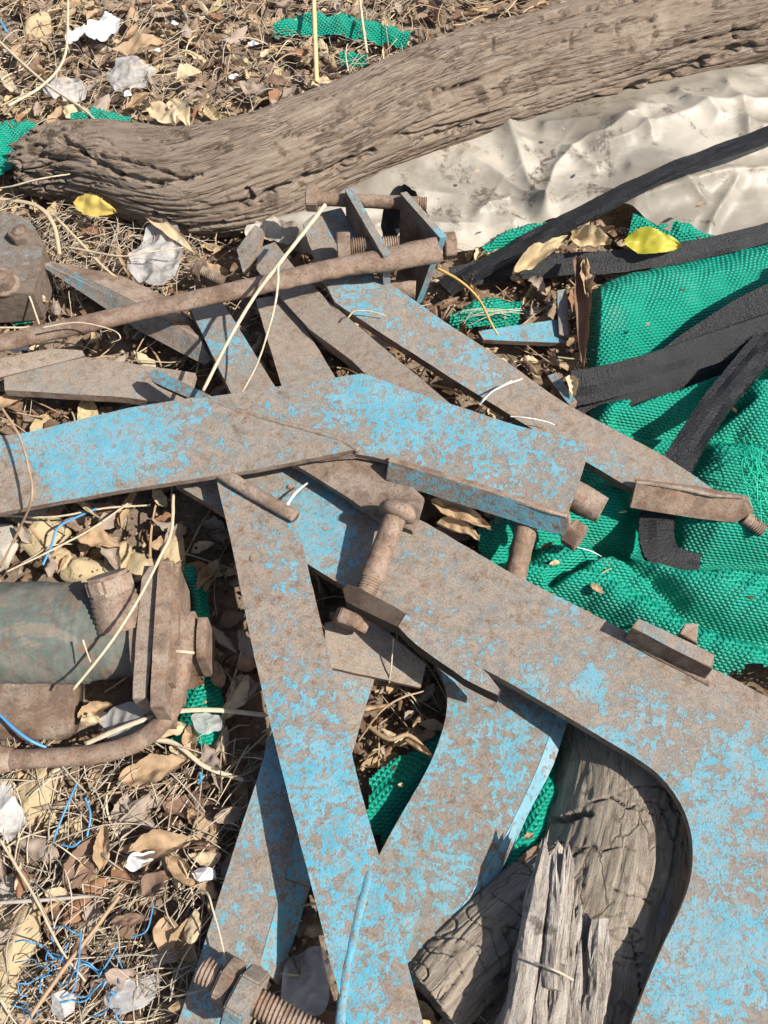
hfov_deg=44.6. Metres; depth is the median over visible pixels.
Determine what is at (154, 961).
dry leaf
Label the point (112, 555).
dry leaf
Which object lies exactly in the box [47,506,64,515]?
dry leaf
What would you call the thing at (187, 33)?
dry leaf
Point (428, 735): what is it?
dry leaf
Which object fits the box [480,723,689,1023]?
tree stump
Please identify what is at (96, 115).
net scrap
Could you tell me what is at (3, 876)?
dry leaf
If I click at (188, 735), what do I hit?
dry leaf
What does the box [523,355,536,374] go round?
dry leaf
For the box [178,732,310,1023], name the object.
folded plate
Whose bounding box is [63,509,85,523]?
dry leaf
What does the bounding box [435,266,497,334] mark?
dry stalk
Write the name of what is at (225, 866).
dry leaf
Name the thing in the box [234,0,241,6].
dry leaf
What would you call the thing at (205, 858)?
dry leaf
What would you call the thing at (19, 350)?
plastic scrap
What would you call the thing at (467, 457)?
elbow plate
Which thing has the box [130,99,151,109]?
dry leaf
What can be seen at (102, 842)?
dry leaf
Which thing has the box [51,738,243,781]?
dry stalk
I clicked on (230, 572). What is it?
dry leaf
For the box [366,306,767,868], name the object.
shade net
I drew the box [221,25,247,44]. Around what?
dry leaf
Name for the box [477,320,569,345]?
flat plate
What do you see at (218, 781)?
dry leaf
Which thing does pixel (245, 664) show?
dry leaf
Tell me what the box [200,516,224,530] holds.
dry leaf
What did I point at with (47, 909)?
dry leaf
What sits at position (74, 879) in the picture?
dry leaf
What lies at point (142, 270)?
plastic scrap
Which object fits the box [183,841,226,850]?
dry leaf
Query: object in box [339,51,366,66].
net scrap
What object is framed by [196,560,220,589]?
dry leaf
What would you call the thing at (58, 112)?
dry leaf
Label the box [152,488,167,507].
dry leaf
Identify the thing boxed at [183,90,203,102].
dry leaf
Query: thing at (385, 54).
dry leaf
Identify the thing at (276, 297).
dry stalk
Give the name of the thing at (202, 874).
plastic scrap
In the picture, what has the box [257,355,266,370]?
dry leaf
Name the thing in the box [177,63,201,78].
dry leaf
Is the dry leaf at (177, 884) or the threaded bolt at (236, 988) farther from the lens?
the dry leaf at (177, 884)
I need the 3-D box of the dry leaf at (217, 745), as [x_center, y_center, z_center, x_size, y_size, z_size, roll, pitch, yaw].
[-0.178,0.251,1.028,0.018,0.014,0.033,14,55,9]
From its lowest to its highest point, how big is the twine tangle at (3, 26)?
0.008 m
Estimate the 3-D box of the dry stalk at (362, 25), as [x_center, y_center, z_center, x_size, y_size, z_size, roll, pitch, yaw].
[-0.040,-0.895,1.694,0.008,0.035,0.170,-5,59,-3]
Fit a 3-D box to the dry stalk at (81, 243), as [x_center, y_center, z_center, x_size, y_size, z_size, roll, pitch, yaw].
[-0.420,-0.372,1.377,0.012,0.013,0.224,-40,66,-21]
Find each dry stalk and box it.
[0,41,94,118]
[0,173,69,188]
[0,197,61,254]
[0,326,30,328]
[0,407,33,567]
[0,504,149,518]
[0,839,85,981]
[0,895,93,904]
[6,503,127,572]
[8,0,68,106]
[24,895,120,1023]
[28,296,39,324]
[42,322,120,342]
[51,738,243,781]
[55,217,116,276]
[68,247,183,256]
[72,494,174,689]
[82,640,90,661]
[85,707,265,744]
[185,890,225,965]
[202,203,326,391]
[242,266,279,391]
[285,483,307,504]
[312,0,318,83]
[348,310,385,317]
[358,690,423,741]
[359,0,367,53]
[365,723,433,758]
[388,638,393,682]
[426,383,462,393]
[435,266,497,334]
[479,378,522,404]
[479,380,511,404]
[510,416,554,424]
[534,961,573,980]
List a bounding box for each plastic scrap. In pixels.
[0,785,24,841]
[8,346,28,352]
[43,76,86,101]
[51,990,75,1020]
[64,26,86,43]
[83,11,119,41]
[100,702,145,740]
[104,974,159,1014]
[107,55,156,91]
[126,851,154,871]
[127,222,182,285]
[191,712,222,734]
[192,867,215,880]
[245,216,298,243]
[281,946,330,1015]
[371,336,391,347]
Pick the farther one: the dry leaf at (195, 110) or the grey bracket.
the dry leaf at (195, 110)
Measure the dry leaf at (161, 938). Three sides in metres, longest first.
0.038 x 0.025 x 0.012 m
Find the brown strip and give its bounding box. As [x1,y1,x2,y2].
[290,458,423,534]
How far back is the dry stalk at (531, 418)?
1.14 m
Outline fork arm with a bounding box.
[303,184,766,536]
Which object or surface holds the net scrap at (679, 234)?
on the leaf litter at (310, 924)
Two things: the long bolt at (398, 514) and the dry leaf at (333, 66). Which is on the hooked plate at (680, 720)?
the long bolt at (398, 514)
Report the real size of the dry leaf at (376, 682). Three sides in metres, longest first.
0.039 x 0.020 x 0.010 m
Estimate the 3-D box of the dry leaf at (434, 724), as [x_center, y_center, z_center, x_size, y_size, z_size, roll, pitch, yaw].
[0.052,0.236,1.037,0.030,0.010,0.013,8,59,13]
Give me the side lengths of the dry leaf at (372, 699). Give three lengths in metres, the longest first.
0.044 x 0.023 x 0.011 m
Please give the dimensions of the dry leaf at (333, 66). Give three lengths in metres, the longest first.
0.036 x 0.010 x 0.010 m
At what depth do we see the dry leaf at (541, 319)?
1.35 m
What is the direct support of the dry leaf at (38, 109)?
on the leaf litter at (310, 924)
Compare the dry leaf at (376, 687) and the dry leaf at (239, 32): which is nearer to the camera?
the dry leaf at (376, 687)
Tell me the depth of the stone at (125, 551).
1.16 m
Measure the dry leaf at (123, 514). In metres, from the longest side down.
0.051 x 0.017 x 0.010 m
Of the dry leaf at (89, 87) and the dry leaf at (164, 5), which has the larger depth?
the dry leaf at (164, 5)
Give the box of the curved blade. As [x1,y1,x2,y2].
[379,665,567,983]
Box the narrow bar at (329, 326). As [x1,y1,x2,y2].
[237,225,448,402]
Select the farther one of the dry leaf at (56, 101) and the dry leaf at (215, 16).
the dry leaf at (215, 16)
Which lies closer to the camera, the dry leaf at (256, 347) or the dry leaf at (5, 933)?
the dry leaf at (5, 933)
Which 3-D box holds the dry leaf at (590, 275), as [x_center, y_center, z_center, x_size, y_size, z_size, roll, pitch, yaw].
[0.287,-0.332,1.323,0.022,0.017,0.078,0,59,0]
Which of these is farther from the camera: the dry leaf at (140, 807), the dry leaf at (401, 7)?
the dry leaf at (401, 7)
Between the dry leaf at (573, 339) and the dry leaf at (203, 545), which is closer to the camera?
the dry leaf at (203, 545)
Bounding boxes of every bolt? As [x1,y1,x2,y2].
[191,259,225,284]
[194,957,324,1023]
[332,499,415,633]
[559,519,587,550]
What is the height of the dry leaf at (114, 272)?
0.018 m
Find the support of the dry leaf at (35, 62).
on the leaf litter at (310, 924)
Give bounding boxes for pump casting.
[0,561,214,773]
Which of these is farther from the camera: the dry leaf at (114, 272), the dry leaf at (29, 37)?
the dry leaf at (29, 37)
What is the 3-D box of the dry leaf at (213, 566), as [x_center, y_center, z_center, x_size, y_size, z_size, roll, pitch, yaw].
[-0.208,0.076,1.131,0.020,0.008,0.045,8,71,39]
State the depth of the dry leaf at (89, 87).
1.62 m
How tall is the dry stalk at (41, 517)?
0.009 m
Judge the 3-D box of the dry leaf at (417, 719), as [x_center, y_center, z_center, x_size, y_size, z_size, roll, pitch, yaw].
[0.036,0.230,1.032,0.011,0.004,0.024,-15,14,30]
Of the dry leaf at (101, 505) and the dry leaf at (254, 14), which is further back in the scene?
the dry leaf at (254, 14)
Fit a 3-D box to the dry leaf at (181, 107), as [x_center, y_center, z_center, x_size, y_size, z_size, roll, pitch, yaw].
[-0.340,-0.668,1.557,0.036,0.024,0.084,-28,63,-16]
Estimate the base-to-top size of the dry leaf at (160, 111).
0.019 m
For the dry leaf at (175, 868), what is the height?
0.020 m
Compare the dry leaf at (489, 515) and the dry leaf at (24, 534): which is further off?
the dry leaf at (489, 515)
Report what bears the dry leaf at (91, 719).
on the leaf litter at (310, 924)
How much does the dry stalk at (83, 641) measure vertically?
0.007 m
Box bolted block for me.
[0,212,52,322]
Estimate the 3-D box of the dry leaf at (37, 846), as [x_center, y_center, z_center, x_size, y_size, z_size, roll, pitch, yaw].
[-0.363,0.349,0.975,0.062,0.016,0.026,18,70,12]
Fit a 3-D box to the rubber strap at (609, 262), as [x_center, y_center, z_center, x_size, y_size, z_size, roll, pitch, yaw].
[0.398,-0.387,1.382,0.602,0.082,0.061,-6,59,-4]
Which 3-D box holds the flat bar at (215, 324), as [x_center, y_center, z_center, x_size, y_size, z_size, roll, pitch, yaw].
[-0.194,-0.195,1.253,0.056,0.046,0.280,-21,61,-12]
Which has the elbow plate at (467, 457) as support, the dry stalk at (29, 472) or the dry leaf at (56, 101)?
the dry stalk at (29, 472)
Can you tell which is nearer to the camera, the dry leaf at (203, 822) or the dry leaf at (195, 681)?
the dry leaf at (203, 822)
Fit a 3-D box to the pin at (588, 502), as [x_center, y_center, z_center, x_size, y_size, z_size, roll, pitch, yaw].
[0.220,-0.020,1.084,0.078,0.039,0.037,31,64,17]
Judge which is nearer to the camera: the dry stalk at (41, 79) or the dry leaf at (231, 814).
the dry leaf at (231, 814)
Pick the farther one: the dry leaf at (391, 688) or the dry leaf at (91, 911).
the dry leaf at (391, 688)
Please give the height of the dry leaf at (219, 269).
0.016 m
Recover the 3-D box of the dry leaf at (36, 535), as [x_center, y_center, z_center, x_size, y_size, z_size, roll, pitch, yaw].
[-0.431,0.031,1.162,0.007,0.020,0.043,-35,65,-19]
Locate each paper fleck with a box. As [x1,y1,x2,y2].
[124,90,131,96]
[229,73,238,78]
[248,40,261,45]
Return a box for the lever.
[342,584,500,702]
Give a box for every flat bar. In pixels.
[189,303,274,393]
[255,296,335,385]
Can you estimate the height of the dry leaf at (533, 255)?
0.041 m
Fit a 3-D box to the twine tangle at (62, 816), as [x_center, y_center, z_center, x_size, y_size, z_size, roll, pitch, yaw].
[-0.316,0.314,0.967,0.034,0.011,0.062,13,60,8]
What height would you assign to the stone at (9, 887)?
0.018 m
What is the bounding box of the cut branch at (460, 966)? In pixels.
[408,836,566,1023]
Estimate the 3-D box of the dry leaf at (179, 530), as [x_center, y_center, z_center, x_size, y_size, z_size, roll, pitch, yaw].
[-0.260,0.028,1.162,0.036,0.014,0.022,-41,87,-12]
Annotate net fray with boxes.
[454,308,523,325]
[727,434,767,522]
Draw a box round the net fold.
[586,245,767,367]
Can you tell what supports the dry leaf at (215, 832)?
on the leaf litter at (310, 924)
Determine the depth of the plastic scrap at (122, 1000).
0.89 m
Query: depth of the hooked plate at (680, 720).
0.96 m
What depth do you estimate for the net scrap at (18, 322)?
1.36 m
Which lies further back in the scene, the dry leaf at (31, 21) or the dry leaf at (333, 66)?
the dry leaf at (31, 21)
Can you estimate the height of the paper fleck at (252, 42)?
0.008 m
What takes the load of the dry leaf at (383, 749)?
on the shade net
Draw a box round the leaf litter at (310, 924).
[0,0,767,1023]
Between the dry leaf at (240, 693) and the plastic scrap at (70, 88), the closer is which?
the dry leaf at (240, 693)
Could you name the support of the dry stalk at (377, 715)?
on the straw litter at (268, 730)
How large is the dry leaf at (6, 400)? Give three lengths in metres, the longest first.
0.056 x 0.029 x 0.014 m
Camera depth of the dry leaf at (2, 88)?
1.61 m
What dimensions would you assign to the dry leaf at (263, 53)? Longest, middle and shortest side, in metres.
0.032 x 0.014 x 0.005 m
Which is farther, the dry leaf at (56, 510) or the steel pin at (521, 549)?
the dry leaf at (56, 510)
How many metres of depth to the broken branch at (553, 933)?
0.84 m
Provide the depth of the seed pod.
1.31 m
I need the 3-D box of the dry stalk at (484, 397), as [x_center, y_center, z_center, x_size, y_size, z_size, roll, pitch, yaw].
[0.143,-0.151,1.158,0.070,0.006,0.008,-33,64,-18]
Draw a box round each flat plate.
[0,348,85,380]
[4,357,196,404]
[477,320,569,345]
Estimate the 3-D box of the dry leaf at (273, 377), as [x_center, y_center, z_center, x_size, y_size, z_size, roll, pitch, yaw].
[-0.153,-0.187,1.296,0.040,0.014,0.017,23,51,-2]
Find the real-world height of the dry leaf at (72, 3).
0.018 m
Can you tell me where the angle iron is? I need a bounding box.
[45,261,212,364]
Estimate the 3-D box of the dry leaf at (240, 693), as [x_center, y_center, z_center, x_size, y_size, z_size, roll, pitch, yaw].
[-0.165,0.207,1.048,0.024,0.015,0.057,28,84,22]
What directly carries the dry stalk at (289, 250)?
on the bar end at (171, 384)
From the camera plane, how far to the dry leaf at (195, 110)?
1.58 m
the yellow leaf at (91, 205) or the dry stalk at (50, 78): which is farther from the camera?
the dry stalk at (50, 78)
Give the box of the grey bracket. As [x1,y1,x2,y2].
[324,621,425,751]
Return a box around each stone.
[0,524,20,572]
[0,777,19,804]
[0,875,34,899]
[0,903,40,982]
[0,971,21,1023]
[17,768,61,826]
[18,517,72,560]
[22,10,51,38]
[39,547,71,572]
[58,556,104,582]
[103,541,131,571]
[126,552,153,586]
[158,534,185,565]
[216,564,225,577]
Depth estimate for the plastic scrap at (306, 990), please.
0.90 m
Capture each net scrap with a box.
[0,119,36,175]
[12,320,34,324]
[71,105,130,120]
[170,561,226,753]
[274,11,414,48]
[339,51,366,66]
[449,296,521,329]
[481,222,545,255]
[628,212,715,241]
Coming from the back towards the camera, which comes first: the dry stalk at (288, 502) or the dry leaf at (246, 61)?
the dry leaf at (246, 61)
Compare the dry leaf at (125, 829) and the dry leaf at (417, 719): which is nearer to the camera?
the dry leaf at (125, 829)
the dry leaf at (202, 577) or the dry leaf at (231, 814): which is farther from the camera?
the dry leaf at (202, 577)
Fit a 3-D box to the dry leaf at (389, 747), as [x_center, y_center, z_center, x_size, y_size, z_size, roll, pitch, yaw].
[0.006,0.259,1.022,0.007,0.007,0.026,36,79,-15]
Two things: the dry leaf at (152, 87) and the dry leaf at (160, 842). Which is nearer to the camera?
the dry leaf at (160, 842)
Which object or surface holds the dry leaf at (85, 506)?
on the dry stalk at (41, 517)
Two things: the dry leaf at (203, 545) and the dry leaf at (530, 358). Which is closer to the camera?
the dry leaf at (203, 545)
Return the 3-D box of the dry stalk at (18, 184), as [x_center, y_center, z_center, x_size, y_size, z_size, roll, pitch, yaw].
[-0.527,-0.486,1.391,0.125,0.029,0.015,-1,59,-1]
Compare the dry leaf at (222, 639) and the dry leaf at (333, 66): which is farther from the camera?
the dry leaf at (333, 66)
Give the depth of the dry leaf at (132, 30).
1.70 m
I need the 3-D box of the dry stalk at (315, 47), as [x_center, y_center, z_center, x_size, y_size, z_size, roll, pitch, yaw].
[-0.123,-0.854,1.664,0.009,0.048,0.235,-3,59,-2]
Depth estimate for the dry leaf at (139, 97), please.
1.59 m
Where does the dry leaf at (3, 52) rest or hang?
on the leaf litter at (310, 924)
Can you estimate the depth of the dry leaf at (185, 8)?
1.74 m
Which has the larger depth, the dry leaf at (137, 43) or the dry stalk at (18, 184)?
the dry leaf at (137, 43)
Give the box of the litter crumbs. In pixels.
[0,0,700,1023]
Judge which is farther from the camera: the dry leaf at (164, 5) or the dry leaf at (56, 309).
the dry leaf at (164, 5)
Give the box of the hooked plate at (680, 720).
[176,466,767,1023]
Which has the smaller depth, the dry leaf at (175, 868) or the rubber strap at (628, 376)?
the dry leaf at (175, 868)
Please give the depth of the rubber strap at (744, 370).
1.17 m
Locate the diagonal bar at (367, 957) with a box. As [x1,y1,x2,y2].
[216,474,422,1023]
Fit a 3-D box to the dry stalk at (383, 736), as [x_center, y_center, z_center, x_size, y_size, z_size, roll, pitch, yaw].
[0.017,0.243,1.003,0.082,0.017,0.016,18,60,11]
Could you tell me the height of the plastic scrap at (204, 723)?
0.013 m
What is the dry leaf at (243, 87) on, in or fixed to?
on the leaf litter at (310, 924)
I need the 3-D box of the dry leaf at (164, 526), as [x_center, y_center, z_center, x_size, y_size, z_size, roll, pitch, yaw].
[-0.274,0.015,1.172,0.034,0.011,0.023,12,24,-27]
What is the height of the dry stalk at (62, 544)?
0.014 m
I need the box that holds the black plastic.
[381,184,427,236]
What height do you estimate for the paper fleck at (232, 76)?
0.008 m
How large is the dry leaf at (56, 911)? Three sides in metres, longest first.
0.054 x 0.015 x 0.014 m
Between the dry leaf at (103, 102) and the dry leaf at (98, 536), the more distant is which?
the dry leaf at (103, 102)
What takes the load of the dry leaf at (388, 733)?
on the leaf litter at (310, 924)
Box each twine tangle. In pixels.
[0,20,7,32]
[0,714,46,747]
[12,967,53,1020]
[14,925,81,998]
[41,508,96,564]
[53,783,91,847]
[59,904,153,1023]
[197,772,202,783]
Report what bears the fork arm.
on the shade net
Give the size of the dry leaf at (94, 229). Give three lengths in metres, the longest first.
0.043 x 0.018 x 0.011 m
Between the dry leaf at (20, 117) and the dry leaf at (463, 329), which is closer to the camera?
the dry leaf at (463, 329)
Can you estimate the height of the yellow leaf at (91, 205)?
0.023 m
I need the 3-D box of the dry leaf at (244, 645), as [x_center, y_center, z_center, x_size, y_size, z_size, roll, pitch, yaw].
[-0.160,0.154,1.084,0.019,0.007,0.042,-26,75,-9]
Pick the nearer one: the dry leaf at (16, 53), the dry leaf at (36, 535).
the dry leaf at (36, 535)
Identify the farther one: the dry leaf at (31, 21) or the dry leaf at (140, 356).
the dry leaf at (31, 21)
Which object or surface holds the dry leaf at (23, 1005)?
on the leaf litter at (310, 924)
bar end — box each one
[149,369,210,398]
[547,373,576,407]
[556,289,568,340]
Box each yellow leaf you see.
[42,295,48,302]
[73,193,116,216]
[624,226,680,253]
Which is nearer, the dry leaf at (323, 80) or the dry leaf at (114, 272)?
the dry leaf at (114, 272)
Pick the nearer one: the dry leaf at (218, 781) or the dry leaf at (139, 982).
the dry leaf at (139, 982)
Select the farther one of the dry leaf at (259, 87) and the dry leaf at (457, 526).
the dry leaf at (259, 87)
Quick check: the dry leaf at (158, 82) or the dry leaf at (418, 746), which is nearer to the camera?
the dry leaf at (418, 746)
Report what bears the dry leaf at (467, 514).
on the shade net
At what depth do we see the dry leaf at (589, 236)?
1.37 m
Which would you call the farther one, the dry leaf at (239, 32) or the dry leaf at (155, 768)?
the dry leaf at (239, 32)
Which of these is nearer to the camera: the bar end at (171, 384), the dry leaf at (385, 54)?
the bar end at (171, 384)
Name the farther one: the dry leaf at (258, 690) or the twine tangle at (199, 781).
the dry leaf at (258, 690)
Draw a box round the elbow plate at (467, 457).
[0,373,586,535]
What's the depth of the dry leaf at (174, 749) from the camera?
1.02 m
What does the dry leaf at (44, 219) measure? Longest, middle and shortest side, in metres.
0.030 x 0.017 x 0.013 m
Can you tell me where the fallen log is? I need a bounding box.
[6,0,767,237]
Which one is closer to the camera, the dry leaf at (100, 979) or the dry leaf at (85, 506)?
the dry leaf at (100, 979)
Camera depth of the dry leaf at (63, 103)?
1.62 m
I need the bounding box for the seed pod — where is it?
[573,256,591,368]
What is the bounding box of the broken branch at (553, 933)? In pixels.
[495,831,612,1023]
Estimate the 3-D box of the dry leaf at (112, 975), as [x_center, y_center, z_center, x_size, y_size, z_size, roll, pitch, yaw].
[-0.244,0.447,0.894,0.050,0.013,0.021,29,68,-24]
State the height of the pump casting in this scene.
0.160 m
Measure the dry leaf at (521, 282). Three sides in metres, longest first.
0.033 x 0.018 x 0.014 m
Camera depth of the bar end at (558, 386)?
1.21 m
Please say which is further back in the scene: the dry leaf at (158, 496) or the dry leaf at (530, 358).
the dry leaf at (530, 358)
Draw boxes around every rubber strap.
[437,126,767,296]
[448,222,767,285]
[570,313,767,405]
[576,357,734,418]
[638,332,767,581]
[664,284,767,347]
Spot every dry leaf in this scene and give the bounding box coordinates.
[0,43,14,48]
[0,48,11,56]
[0,85,5,92]
[0,393,25,410]
[0,854,6,885]
[0,929,12,949]
[2,920,15,931]
[3,21,18,30]
[6,400,22,411]
[11,43,23,58]
[11,835,59,863]
[14,862,21,889]
[14,869,29,899]
[15,113,26,122]
[16,1002,28,1009]
[18,523,32,543]
[20,64,45,74]
[21,505,61,523]
[22,33,39,41]
[27,524,44,545]
[28,57,40,74]
[31,901,64,916]
[33,101,42,115]
[39,213,56,221]
[41,545,53,556]
[41,970,68,990]
[45,520,66,553]
[45,554,57,577]
[45,887,74,901]
[47,95,62,105]
[47,105,62,122]
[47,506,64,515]
[47,886,71,932]
[48,99,66,105]
[48,954,73,977]
[51,297,66,314]
[54,554,68,573]
[61,0,86,7]
[62,835,96,889]
[62,877,107,923]
[63,104,90,118]
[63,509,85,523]
[64,871,89,891]
[68,948,89,995]
[70,935,86,974]
[75,501,102,521]
[76,525,119,546]
[77,701,112,717]
[79,226,102,234]
[80,68,98,78]
[80,712,102,725]
[82,903,99,930]
[85,501,124,515]
[86,8,99,19]
[86,82,99,92]
[91,94,110,113]
[92,820,109,870]
[92,970,135,984]
[97,512,118,529]
[100,534,120,568]
[102,269,117,274]
[103,737,139,754]
[104,968,145,987]
[108,790,132,837]
[111,33,165,55]
[111,864,133,882]
[111,913,149,925]
[112,354,125,361]
[115,248,133,280]
[115,516,126,529]
[117,491,136,527]
[117,842,134,854]
[118,753,189,785]
[121,92,152,110]
[121,804,155,829]
[123,794,150,822]
[125,6,138,26]
[125,24,139,38]
[127,829,194,858]
[129,976,154,991]
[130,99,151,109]
[133,234,143,239]
[133,350,155,366]
[133,791,165,808]
[140,0,161,6]
[141,870,171,896]
[145,217,198,257]
[146,100,175,125]
[146,947,178,967]
[147,71,154,96]
[149,81,161,85]
[150,512,174,523]
[150,535,167,550]
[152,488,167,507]
[152,518,176,530]
[153,916,178,951]
[154,2,174,11]
[154,6,172,16]
[161,721,186,737]
[162,791,225,819]
[162,852,181,889]
[164,524,185,541]
[165,855,197,886]
[166,97,190,125]
[167,916,204,950]
[168,997,185,1011]
[169,742,200,758]
[170,931,197,966]
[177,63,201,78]
[181,23,191,37]
[182,4,188,11]
[182,561,206,575]
[182,724,196,755]
[183,12,188,21]
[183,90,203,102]
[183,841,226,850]
[184,908,201,943]
[187,808,207,824]
[188,674,203,688]
[188,851,220,868]
[189,261,228,274]
[191,540,213,553]
[192,108,199,117]
[192,811,216,851]
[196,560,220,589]
[197,880,217,899]
[198,22,210,38]
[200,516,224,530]
[201,742,219,770]
[203,559,218,591]
[206,822,220,859]
[207,901,217,917]
[208,12,224,19]
[211,625,236,652]
[211,659,225,687]
[211,765,222,790]
[213,726,229,752]
[213,806,246,823]
[220,735,226,765]
[220,851,232,877]
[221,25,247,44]
[222,675,248,718]
[224,564,237,578]
[226,43,233,53]
[229,674,256,699]
[231,682,261,707]
[233,58,253,68]
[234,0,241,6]
[234,766,247,814]
[237,629,253,659]
[237,654,256,671]
[240,80,251,96]
[244,83,267,94]
[248,12,261,25]
[252,333,261,352]
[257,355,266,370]
[260,49,269,57]
[263,74,291,87]
[266,370,279,384]
[268,88,283,103]
[269,83,296,103]
[274,0,291,8]
[287,48,309,56]
[306,76,335,86]
[324,71,340,79]
[325,3,333,10]
[328,56,334,65]
[329,62,338,70]
[332,0,343,12]
[353,742,368,756]
[364,703,394,712]
[366,693,378,705]
[371,679,379,689]
[373,680,382,685]
[379,681,387,693]
[381,746,385,754]
[382,42,391,51]
[382,46,388,58]
[382,728,396,740]
[382,741,394,759]
[386,683,400,695]
[393,729,436,746]
[394,2,405,14]
[404,710,414,719]
[405,738,432,756]
[412,715,422,726]
[415,683,434,702]
[418,718,442,730]
[431,497,491,529]
[434,525,471,541]
[435,305,440,318]
[436,515,479,540]
[443,304,452,320]
[459,322,467,335]
[463,273,475,290]
[474,244,484,259]
[480,514,493,524]
[483,512,502,522]
[486,348,496,352]
[509,273,525,285]
[512,235,567,273]
[520,316,551,324]
[520,355,537,362]
[521,846,538,863]
[522,307,535,320]
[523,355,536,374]
[524,832,533,839]
[528,276,545,292]
[529,299,541,315]
[540,542,552,549]
[549,560,559,565]
[565,375,578,397]
[566,334,577,345]
[568,289,574,314]
[569,225,610,247]
[580,257,594,297]
[590,583,603,593]
[694,201,704,206]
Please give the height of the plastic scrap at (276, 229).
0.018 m
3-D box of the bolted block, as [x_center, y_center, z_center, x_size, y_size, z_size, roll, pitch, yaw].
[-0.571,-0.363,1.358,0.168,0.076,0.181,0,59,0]
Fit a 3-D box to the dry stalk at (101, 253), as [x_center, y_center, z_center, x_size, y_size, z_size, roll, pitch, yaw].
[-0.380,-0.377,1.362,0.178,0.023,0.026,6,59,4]
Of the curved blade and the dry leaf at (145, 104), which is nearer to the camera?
the curved blade
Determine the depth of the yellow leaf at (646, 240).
1.36 m
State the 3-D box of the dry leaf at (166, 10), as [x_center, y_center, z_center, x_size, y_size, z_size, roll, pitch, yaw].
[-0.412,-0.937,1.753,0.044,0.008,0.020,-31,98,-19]
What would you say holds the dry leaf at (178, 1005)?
on the dry leaf
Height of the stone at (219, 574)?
0.014 m
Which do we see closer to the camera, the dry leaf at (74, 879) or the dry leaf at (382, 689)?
the dry leaf at (74, 879)
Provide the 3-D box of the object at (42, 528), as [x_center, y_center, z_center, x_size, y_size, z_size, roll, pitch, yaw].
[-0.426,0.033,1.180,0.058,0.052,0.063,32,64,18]
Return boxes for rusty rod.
[0,237,442,351]
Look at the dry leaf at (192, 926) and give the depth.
0.91 m
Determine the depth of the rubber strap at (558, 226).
1.40 m
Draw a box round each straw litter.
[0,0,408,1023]
[0,0,767,1023]
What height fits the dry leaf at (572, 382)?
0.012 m
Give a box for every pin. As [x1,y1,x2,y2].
[505,522,536,579]
[569,481,608,521]
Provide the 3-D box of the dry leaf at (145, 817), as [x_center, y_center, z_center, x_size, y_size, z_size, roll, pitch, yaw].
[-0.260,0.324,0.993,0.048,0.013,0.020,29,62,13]
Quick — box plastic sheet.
[276,62,767,253]

